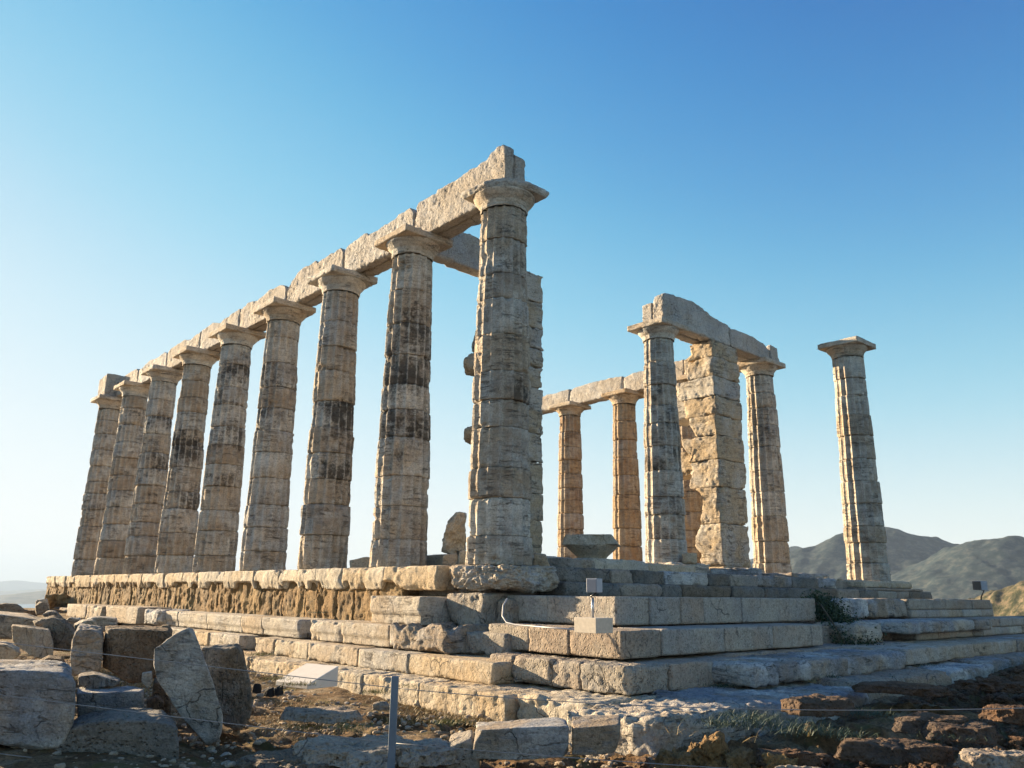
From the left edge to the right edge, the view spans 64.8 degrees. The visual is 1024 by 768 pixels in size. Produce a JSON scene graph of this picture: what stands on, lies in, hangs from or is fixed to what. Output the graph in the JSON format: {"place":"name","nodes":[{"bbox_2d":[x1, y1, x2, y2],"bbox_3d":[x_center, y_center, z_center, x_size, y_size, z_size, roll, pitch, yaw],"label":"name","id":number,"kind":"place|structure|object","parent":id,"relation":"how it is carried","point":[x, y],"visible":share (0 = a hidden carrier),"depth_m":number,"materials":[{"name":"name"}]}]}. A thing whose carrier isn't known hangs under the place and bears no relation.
{"place":"outdoors","nodes":[
{"label":"outdoors","id":0,"kind":"place"},
{"bbox_2d":[0,590,45,603],"bbox_3d":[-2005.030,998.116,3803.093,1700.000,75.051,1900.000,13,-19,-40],"label":"coast ridge","id":1,"kind":"structure","parent":0,"point":[27,598],"depth_m":3309.63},
{"bbox_2d":[0,554,438,594],"bbox_3d":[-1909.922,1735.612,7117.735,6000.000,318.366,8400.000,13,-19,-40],"label":"distant mountains","id":2,"kind":"structure","parent":0,"point":[12,587],"depth_m":7832.83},
{"bbox_2d":[100,663,502,741],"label":"dry grass","id":3,"kind":"structure","parent":0,"point":[418,710],"depth_m":8.43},
{"bbox_2d":[0,608,1023,767],"bbox_3d":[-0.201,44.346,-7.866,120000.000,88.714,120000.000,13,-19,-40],"label":"ground","id":4,"kind":"structure","parent":0,"point":[880,726],"depth_m":7.17,"materials":[{"name":"soil"}]},
{"bbox_2d":[0,641,20,659],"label":"fallen block","id":5,"kind":"object","parent":4,"relation":"on","point":[9,651],"depth_m":7.45,"materials":[{"name":"stone"}]},
{"bbox_2d":[0,603,24,612],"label":"fallen block","id":6,"kind":"object","parent":4,"relation":"on","point":[10,607],"depth_m":12.78,"materials":[{"name":"stone"}]},
{"bbox_2d":[0,611,39,638],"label":"fallen block","id":7,"kind":"object","parent":4,"relation":"on","point":[8,620],"depth_m":10.65,"materials":[{"name":"stone"}]},
{"bbox_2d":[12,624,53,658],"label":"fallen block","id":8,"kind":"object","parent":4,"relation":"on","point":[32,635],"depth_m":9.46,"materials":[{"name":"stone"}]},
{"bbox_2d":[0,659,75,749],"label":"fallen block","id":9,"kind":"object","parent":4,"relation":"on","point":[33,724],"depth_m":5.85,"materials":[{"name":"grey stone"}]},
{"bbox_2d":[33,615,75,651],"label":"fallen block","id":10,"kind":"object","parent":4,"relation":"on","point":[62,630],"depth_m":10.12,"materials":[{"name":"grey stone"}]},
{"bbox_2d":[45,593,69,608],"bbox_3d":[-14.291,6.900,25.493,0.854,0.570,1.542,8,-16,-26],"label":"loose stone","id":11,"kind":"object","parent":4,"relation":"on","point":[59,600],"visible":0.62,"depth_m":25.01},
{"bbox_2d":[66,604,103,618],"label":"stone block","id":12,"kind":"structure","parent":4,"relation":"on","point":[77,610],"depth_m":21.63,"materials":[{"name":"stone"}]},
{"bbox_2d":[70,623,103,675],"bbox_3d":[-4.179,2.605,7.943,0.285,0.451,1.287,8,-16,-25],"label":"fallen block","id":13,"kind":"object","parent":4,"relation":"on","point":[88,638],"depth_m":7.46,"materials":[{"name":"grey stone"}]},
{"bbox_2d":[87,616,117,631],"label":"fallen block","id":14,"kind":"object","parent":4,"relation":"on","point":[103,621],"depth_m":11.45,"materials":[{"name":"stone"}]},
{"bbox_2d":[86,605,123,618],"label":"stone block","id":15,"kind":"structure","parent":4,"relation":"on","point":[95,610],"depth_m":20.04,"materials":[{"name":"stone"}]},
{"bbox_2d":[77,686,143,716],"bbox_3d":[-3.386,2.712,6.818,0.770,0.287,0.539,0,-15,2],"label":"fallen block","id":16,"kind":"object","parent":4,"relation":"on","point":[120,697],"depth_m":6.59,"materials":[{"name":"grey stone"}]},
{"bbox_2d":[78,671,119,688],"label":"fallen block","id":17,"kind":"object","parent":16,"relation":"on","point":[91,680],"depth_m":6.86,"materials":[{"name":"stone"}]},
{"bbox_2d":[55,708,178,758],"bbox_3d":[-2.976,2.750,6.137,1.135,0.527,0.706,0,-15,1],"label":"fallen block","id":18,"kind":"object","parent":4,"relation":"on","point":[122,732],"depth_m":5.86,"materials":[{"name":"stone"}]},
{"bbox_2d":[103,625,171,682],"bbox_3d":[-3.730,2.667,7.998,0.628,0.520,1.395,7,-16,-22],"label":"fallen block","id":19,"kind":"object","parent":4,"relation":"on","point":[140,641],"depth_m":7.53,"materials":[{"name":"brown stone"}]},
{"bbox_2d":[146,695,163,709],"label":"fallen block","id":20,"kind":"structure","parent":4,"relation":"on","point":[156,702],"depth_m":6.78,"materials":[{"name":"brown stone"}]},
{"bbox_2d":[151,677,170,715],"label":"fallen block","id":21,"kind":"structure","parent":4,"relation":"on","point":[158,690],"depth_m":7.06,"materials":[{"name":"brown stone"}]},
{"bbox_2d":[153,627,222,745],"bbox_3d":[-2.644,2.473,6.600,0.581,0.930,0.399,5,-15,-16],"label":"fallen block","id":22,"kind":"object","parent":4,"relation":"on","point":[189,690],"depth_m":6.52,"materials":[{"name":"grey stone"}]},
{"bbox_2d":[201,643,251,729],"bbox_3d":[-2.599,2.748,7.364,0.482,0.730,0.711,4,-15,-13],"label":"fallen block","id":23,"kind":"object","parent":4,"relation":"on","point":[233,691],"depth_m":7.13,"materials":[{"name":"stone"}]},
{"bbox_2d":[234,748,339,767],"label":"bedrock slab","id":24,"kind":"structure","parent":4,"relation":"on","point":[285,758],"depth_m":5.68,"materials":[{"name":"stone"}]},
{"bbox_2d":[276,663,337,689],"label":"information slab","id":25,"kind":"structure","parent":4,"relation":"on","point":[320,671],"depth_m":8.65,"materials":[{"name":"white stone"}]},
{"bbox_2d":[280,706,362,723],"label":"bedrock slab","id":26,"kind":"structure","parent":4,"relation":"on","point":[332,714],"depth_m":6.89,"materials":[{"name":"stone"}]},
{"bbox_2d":[284,721,332,730],"bbox_3d":[-1.736,2.913,6.910,0.587,0.054,0.441,4,-15,-14],"label":"weed tuft","id":27,"kind":"object","parent":26,"relation":"on","point":[307,726],"visible":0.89,"depth_m":6.89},
{"bbox_2d":[292,734,413,767],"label":"bedrock slab","id":28,"kind":"structure","parent":4,"relation":"on","point":[340,752],"depth_m":5.69,"materials":[{"name":"stone"}]},
{"bbox_2d":[11,657,726,767],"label":"ground rubble","id":29,"kind":"object","parent":4,"relation":"on","point":[192,738],"visible":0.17,"depth_m":7.27,"materials":[{"name":"stone"}]},
{"bbox_2d":[322,719,375,730],"bbox_3d":[-1.365,2.787,6.622,0.514,0.054,0.502,8,-16,-25],"label":"weed tuft","id":30,"kind":"object","parent":29,"relation":"on","point":[343,725],"visible":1,"depth_m":6.57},
{"bbox_2d":[397,738,460,767],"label":"bedrock slab","id":31,"kind":"structure","parent":4,"relation":"on","point":[414,756],"depth_m":5.72,"materials":[{"name":"stone"}]},
{"bbox_2d":[446,730,479,767],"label":"fallen block","id":32,"kind":"object","parent":4,"relation":"on","point":[463,740],"depth_m":5.82,"materials":[{"name":"stone"}]},
{"bbox_2d":[0,642,1023,767],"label":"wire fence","id":33,"kind":"object","parent":4,"relation":"on","point":[391,742],"visible":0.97,"depth_m":5.52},
{"bbox_2d":[473,717,568,759],"bbox_3d":[0.065,2.582,5.875,0.780,0.265,0.481,-3,-15,13],"label":"fallen block","id":34,"kind":"object","parent":4,"relation":"on","point":[549,736],"depth_m":5.67,"materials":[{"name":"beige stone"}]},
{"bbox_2d":[45,563,1023,760],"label":"stepped platform","id":35,"kind":"structure","parent":4,"relation":"on","point":[678,639],"depth_m":10.82,"materials":[{"name":"stone"}]},
{"bbox_2d":[71,394,121,575],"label":"marble column","id":36,"kind":"structure","parent":35,"relation":"on","point":[93,508],"depth_m":26.50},
{"bbox_2d":[98,374,123,395],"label":"architrave block","id":37,"kind":"structure","parent":36,"relation":"on","point":[108,383],"depth_m":27.32,"materials":[{"name":"stone"}]},
{"bbox_2d":[93,380,149,574],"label":"marble column","id":38,"kind":"structure","parent":35,"relation":"on","point":[110,558],"depth_m":24.68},
{"bbox_2d":[116,369,139,396],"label":"architrave block","id":39,"kind":"structure","parent":38,"relation":"on","point":[133,376],"depth_m":26.36,"materials":[{"name":"stone"}]},
{"bbox_2d":[106,605,171,624],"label":"stone block","id":40,"kind":"structure","parent":35,"relation":"on","point":[129,614],"depth_m":18.41,"materials":[{"name":"stone"}]},
{"bbox_2d":[123,364,182,573],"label":"marble column","id":41,"kind":"structure","parent":35,"relation":"on","point":[140,553],"depth_m":22.87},
{"bbox_2d":[138,352,167,383],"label":"architrave block","id":42,"kind":"structure","parent":41,"relation":"on","point":[161,359],"depth_m":24.97,"materials":[{"name":"stone"}]},
{"bbox_2d":[144,608,190,625],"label":"stone block","id":43,"kind":"structure","parent":35,"relation":"on","point":[155,617],"depth_m":17.36,"materials":[{"name":"beige stone"}]},
{"bbox_2d":[154,345,220,573],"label":"marble column","id":44,"kind":"structure","parent":35,"relation":"on","point":[177,533],"depth_m":21.05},
{"bbox_2d":[167,331,201,368],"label":"architrave block","id":45,"kind":"structure","parent":44,"relation":"on","point":[195,341],"depth_m":23.29,"materials":[{"name":"stone"}]},
{"bbox_2d":[192,323,265,572],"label":"marble column","id":46,"kind":"structure","parent":35,"relation":"on","point":[216,543],"depth_m":19.22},
{"bbox_2d":[200,309,240,349],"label":"architrave block","id":47,"kind":"structure","parent":46,"relation":"on","point":[207,343],"depth_m":21.49,"materials":[{"name":"stone"}]},
{"bbox_2d":[239,296,315,570],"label":"marble column","id":48,"kind":"structure","parent":35,"relation":"on","point":[264,545],"depth_m":17.41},
{"bbox_2d":[240,285,288,328],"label":"architrave block","id":49,"kind":"structure","parent":48,"relation":"on","point":[249,319],"depth_m":19.65,"materials":[{"name":"stone"}]},
{"bbox_2d":[297,264,377,568],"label":"marble column","id":50,"kind":"structure","parent":35,"relation":"on","point":[324,531],"depth_m":15.60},
{"bbox_2d":[287,248,345,303],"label":"architrave block","id":51,"kind":"structure","parent":50,"relation":"on","point":[301,290],"depth_m":17.82,"materials":[{"name":"stone"}]},
{"bbox_2d":[349,557,369,567],"bbox_3d":[-2.791,3.334,14.892,0.424,0.256,0.704,3,-15,-10],"label":"loose stone","id":52,"kind":"object","parent":35,"relation":"on","point":[362,562],"visible":0.59,"depth_m":14.61,"materials":[{"name":"beige stone"}]},
{"bbox_2d":[370,595,450,625],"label":"stone block","id":53,"kind":"structure","parent":35,"relation":"on","point":[421,610],"depth_m":11.32,"materials":[{"name":"stone"}]},
{"bbox_2d":[369,223,452,567],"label":"marble column","id":54,"kind":"structure","parent":35,"relation":"on","point":[400,513],"depth_m":13.77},
{"bbox_2d":[361,258,392,275],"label":"architrave block","id":55,"kind":"structure","parent":54,"relation":"on","point":[382,267],"depth_m":16.22,"materials":[{"name":"stone"}]},
{"bbox_2d":[345,208,416,271],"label":"architrave block","id":56,"kind":"structure","parent":54,"relation":"on","point":[362,253],"depth_m":16.00,"materials":[{"name":"stone"}]},
{"bbox_2d":[390,622,488,653],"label":"stone block","id":57,"kind":"structure","parent":35,"relation":"on","point":[446,637],"depth_m":10.46,"materials":[{"name":"beige stone"}]},
{"bbox_2d":[427,554,458,565],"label":"stone block","id":58,"kind":"structure","parent":35,"relation":"on","point":[434,559],"depth_m":13.59,"materials":[{"name":"beige stone"}]},
{"bbox_2d":[442,553,458,565],"bbox_3d":[-0.988,2.844,12.866,0.275,0.265,0.409,2,-15,-4],"label":"loose stone","id":59,"kind":"object","parent":35,"relation":"on","point":[449,559],"visible":0.59,"depth_m":12.71,"materials":[{"name":"stone"}]},
{"bbox_2d":[441,512,466,554],"bbox_3d":[-0.947,2.455,13.189,0.401,0.725,0.754,2,-15,-5],"label":"loose stone","id":60,"kind":"object","parent":59,"relation":"on","point":[454,540],"visible":0.96,"depth_m":12.90,"materials":[{"name":"beige stone"}]},
{"bbox_2d":[461,177,548,565],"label":"marble column","id":61,"kind":"structure","parent":35,"relation":"on","point":[499,488],"depth_m":11.93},
{"bbox_2d":[415,145,513,233],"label":"architrave block","id":62,"kind":"structure","parent":61,"relation":"on","point":[446,207],"depth_m":14.02,"materials":[{"name":"stone"}]},
{"bbox_2d":[438,155,524,238],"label":"architrave block","id":63,"kind":"structure","parent":61,"relation":"on","point":[518,170],"depth_m":14.04,"materials":[{"name":"stone"}]},
{"bbox_2d":[463,271,569,557],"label":"square pier","id":64,"kind":"structure","parent":35,"relation":"on","point":[535,299],"depth_m":15.59,"materials":[{"name":"stone"}]},
{"bbox_2d":[433,232,480,277],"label":"architrave block","id":65,"kind":"structure","parent":64,"relation":"on","point":[462,254],"depth_m":16.08,"materials":[{"name":"stone"}]},
{"bbox_2d":[502,598,573,629],"bbox_3d":[0.250,2.516,8.857,0.109,0.305,1.502,8,-16,-27],"label":"conduit pipe","id":66,"kind":"object","parent":35,"relation":"attached to","point":[531,625],"visible":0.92,"depth_m":8.94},
{"bbox_2d":[532,553,549,565],"bbox_3d":[0.432,2.694,11.882,0.275,0.386,0.682,0,-15,3],"label":"loose stone","id":67,"kind":"object","parent":35,"relation":"on","point":[540,559],"visible":0.39,"depth_m":11.60,"materials":[{"name":"stone"}]},
{"bbox_2d":[532,558,595,567],"bbox_3d":[0.669,2.906,12.902,1.183,0.217,0.950,-10,-18,35],"label":"loose stone","id":68,"kind":"object","parent":35,"relation":"on","point":[569,562],"visible":0.43,"depth_m":12.40,"materials":[{"name":"stone"}]},
{"bbox_2d":[548,401,590,557],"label":"marble column","id":69,"kind":"structure","parent":35,"relation":"on","point":[570,518],"depth_m":26.83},
{"bbox_2d":[542,389,570,414],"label":"architrave block","id":70,"kind":"structure","parent":69,"relation":"on","point":[548,400],"depth_m":28.36,"materials":[{"name":"stone"}]},
{"bbox_2d":[570,376,624,404],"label":"architrave block","id":71,"kind":"structure","parent":69,"relation":"on","point":[589,393],"depth_m":26.96,"materials":[{"name":"stone"}]},
{"bbox_2d":[574,578,612,633],"bbox_3d":[0.812,2.210,8.049,0.250,0.523,0.290,13,-19,-40],"label":"floodlight","id":72,"kind":"object","parent":35,"relation":"on","point":[595,625],"visible":1,"depth_m":7.96,"materials":[{"name":"concrete"}]},
{"bbox_2d":[572,558,648,570],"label":"stone block","id":73,"kind":"structure","parent":35,"relation":"on","point":[601,563],"depth_m":14.90,"materials":[{"name":"beige stone"}]},
{"bbox_2d":[562,534,620,558],"bbox_3d":[1.545,3.166,15.573,1.085,0.479,0.994,-2,-15,11],"label":"fallen capital","id":74,"kind":"object","parent":73,"relation":"on","point":[599,546],"visible":0.96,"depth_m":15.23,"materials":[{"name":"beige stone"}]},
{"bbox_2d":[601,388,643,560],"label":"marble column","id":75,"kind":"structure","parent":35,"relation":"on","point":[627,521],"depth_m":25.00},
{"bbox_2d":[647,563,695,572],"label":"stone block","id":76,"kind":"structure","parent":35,"relation":"on","point":[671,567],"depth_m":16.17,"materials":[{"name":"beige stone"}]},
{"bbox_2d":[654,562,710,573],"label":"stone block","id":77,"kind":"structure","parent":35,"relation":"on","point":[701,568],"depth_m":17.65,"materials":[{"name":"stone"}]},
{"bbox_2d":[627,317,688,562],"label":"marble column","id":78,"kind":"structure","parent":77,"relation":"on","point":[665,514],"depth_m":18.41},
{"bbox_2d":[642,303,701,344],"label":"architrave block","id":79,"kind":"structure","parent":78,"relation":"on","point":[648,313],"depth_m":19.64,"materials":[{"name":"stone"}]},
{"bbox_2d":[653,293,729,345],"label":"architrave block","id":80,"kind":"structure","parent":78,"relation":"on","point":[701,323],"depth_m":19.97,"materials":[{"name":"stone"}]},
{"bbox_2d":[682,553,696,563],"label":"stone block","id":81,"kind":"object","parent":77,"relation":"on","point":[689,558],"depth_m":17.50,"materials":[{"name":"beige stone"}]},
{"bbox_2d":[676,374,702,562],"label":"marble column","id":82,"kind":"structure","parent":35,"relation":"on","point":[693,498],"depth_m":22.91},
{"bbox_2d":[624,359,684,392],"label":"architrave block","id":83,"kind":"structure","parent":82,"relation":"on","point":[633,381],"depth_m":25.61,"materials":[{"name":"stone"}]},
{"bbox_2d":[676,339,764,572],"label":"square pier","id":84,"kind":"structure","parent":35,"relation":"on","point":[709,406],"depth_m":19.98,"materials":[{"name":"stone"}]},
{"bbox_2d":[710,568,762,575],"bbox_3d":[5.014,4.245,17.992,1.074,0.269,0.839,-8,-17,29],"label":"loose stone","id":85,"kind":"object","parent":35,"relation":"on","point":[748,571],"visible":0.5,"depth_m":17.64,"materials":[{"name":"grey stone"}]},
{"bbox_2d":[737,356,791,572],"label":"marble column","id":86,"kind":"structure","parent":35,"relation":"on","point":[770,534],"depth_m":21.44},
{"bbox_2d":[728,327,769,358],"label":"architrave block","id":87,"kind":"structure","parent":86,"relation":"on","point":[746,346],"depth_m":21.55,"materials":[{"name":"stone"}]},
{"bbox_2d":[761,572,828,578],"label":"stone block","id":88,"kind":"structure","parent":35,"relation":"on","point":[804,575],"depth_m":17.67,"materials":[{"name":"grey stone"}]},
{"bbox_2d":[800,586,886,645],"bbox_3d":[5.021,3.697,12.448,1.524,1.153,1.390,13,-19,-40],"label":"caper bush","id":89,"kind":"object","parent":35,"relation":"on","point":[828,608],"visible":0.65,"depth_m":12.51,"materials":[{"name":"green plant"}]},
{"bbox_2d":[817,336,890,580],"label":"marble column","id":90,"kind":"structure","parent":35,"relation":"on","point":[865,537],"depth_m":19.60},
{"bbox_2d":[972,581,987,599],"bbox_3d":[9.543,4.215,16.462,0.278,0.371,0.222,-1,-15,8],"label":"floodlight","id":91,"kind":"object","parent":35,"relation":"on","point":[980,585],"visible":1,"depth_m":16.42,"materials":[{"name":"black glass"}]},
{"bbox_2d":[571,715,620,754],"bbox_3d":[0.611,2.531,5.839,0.359,0.239,0.540,0,-15,4],"label":"fallen block","id":92,"kind":"object","parent":4,"relation":"on","point":[595,734],"depth_m":5.61,"materials":[{"name":"beige stone"}]},
{"bbox_2d":[655,747,697,767],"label":"bedrock slab","id":93,"kind":"structure","parent":4,"relation":"on","point":[674,757],"depth_m":5.65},
{"bbox_2d":[684,715,755,729],"bbox_3d":[1.683,2.630,6.328,0.570,0.080,0.613,13,-19,-40],"label":"weed tuft","id":94,"kind":"object","parent":4,"relation":"on","point":[720,722],"visible":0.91,"depth_m":6.26,"materials":[{"name":"green plant"}]},
{"bbox_2d":[699,701,798,726],"bbox_3d":[1.869,2.583,6.333,0.807,0.088,0.748,-4,-15,19],"label":"weed tuft","id":95,"kind":"object","parent":4,"relation":"on","point":[751,715],"visible":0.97,"depth_m":6.29,"materials":[{"name":"green plant"}]},
{"bbox_2d":[755,748,821,766],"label":"bedrock slab","id":96,"kind":"structure","parent":4,"relation":"on","point":[809,758],"depth_m":5.51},
{"bbox_2d":[726,713,861,737],"bbox_3d":[2.071,2.575,6.161,0.900,0.097,0.969,13,-19,-40],"label":"weed tuft","id":97,"kind":"object","parent":4,"relation":"on","point":[791,726],"visible":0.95,"depth_m":6.07,"materials":[{"name":"green plant"}]},
{"bbox_2d":[604,665,1023,767],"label":"ground rubble","id":98,"kind":"object","parent":4,"relation":"on","point":[1016,741],"visible":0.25,"depth_m":7.84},
{"bbox_2d":[687,731,730,767],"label":"bedrock slab","id":99,"kind":"structure","parent":98,"relation":"on","point":[711,750],"depth_m":5.68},
{"bbox_2d":[725,746,761,767],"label":"bedrock slab","id":100,"kind":"structure","parent":98,"relation":"on","point":[741,757],"depth_m":5.60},
{"bbox_2d":[762,752,798,767],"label":"bedrock slab","id":101,"kind":"structure","parent":98,"relation":"on","point":[770,760],"depth_m":5.47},
{"bbox_2d":[787,725,877,740],"bbox_3d":[2.378,2.576,6.017,0.716,0.070,0.683,2,-15,-6],"label":"weed tuft","id":102,"kind":"object","parent":98,"relation":"on","point":[837,732],"visible":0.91,"depth_m":5.98,"materials":[{"name":"green plant"}]},
{"bbox_2d":[838,705,903,719],"bbox_3d":[2.947,2.737,6.760,0.780,0.064,0.674,13,-19,-40],"label":"weed tuft","id":103,"kind":"object","parent":98,"relation":"on","point":[862,714],"visible":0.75,"depth_m":6.72,"materials":[{"name":"green plant"}]},
{"bbox_2d":[781,693,854,716],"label":"bedrock slab","id":104,"kind":"structure","parent":4,"relation":"on","point":[812,702],"depth_m":6.78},
{"bbox_2d":[833,737,954,765],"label":"bedrock slab","id":105,"kind":"structure","parent":4,"relation":"on","point":[889,751],"depth_m":5.48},
{"bbox_2d":[851,681,952,696],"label":"bedrock slab","id":106,"kind":"structure","parent":4,"relation":"on","point":[909,689],"depth_m":8.13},
{"bbox_2d":[892,711,968,733],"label":"bedrock slab","id":107,"kind":"structure","parent":4,"relation":"on","point":[913,723],"depth_m":6.11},
{"bbox_2d":[921,721,998,744],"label":"bedrock slab","id":108,"kind":"structure","parent":4,"relation":"on","point":[981,732],"depth_m":5.90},
{"bbox_2d":[947,676,1023,692],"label":"bedrock slab","id":109,"kind":"structure","parent":4,"relation":"on","point":[991,684],"depth_m":8.59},
{"bbox_2d":[952,748,1023,767],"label":"bedrock slab","id":110,"kind":"structure","parent":4,"relation":"on","point":[981,758],"depth_m":5.29,"materials":[{"name":"stone"}]},
{"bbox_2d":[978,704,1023,724],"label":"bedrock slab","id":111,"kind":"structure","parent":4,"relation":"on","point":[1013,716],"depth_m":6.69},
{"bbox_2d":[0,0,1023,582],"label":"sky","id":112,"kind":"structure","parent":0,"point":[805,175],"materials":[{"name":"blue"}]},
{"bbox_2d":[750,527,1023,598],"bbox_3d":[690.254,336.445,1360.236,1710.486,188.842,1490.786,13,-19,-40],"label":"hills","id":113,"kind":"structure","parent":0,"point":[937,567],"depth_m":810.72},
{"bbox_2d":[968,581,1023,615],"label":"hill","id":114,"kind":"structure","parent":0,"point":[1007,601],"depth_m":226.29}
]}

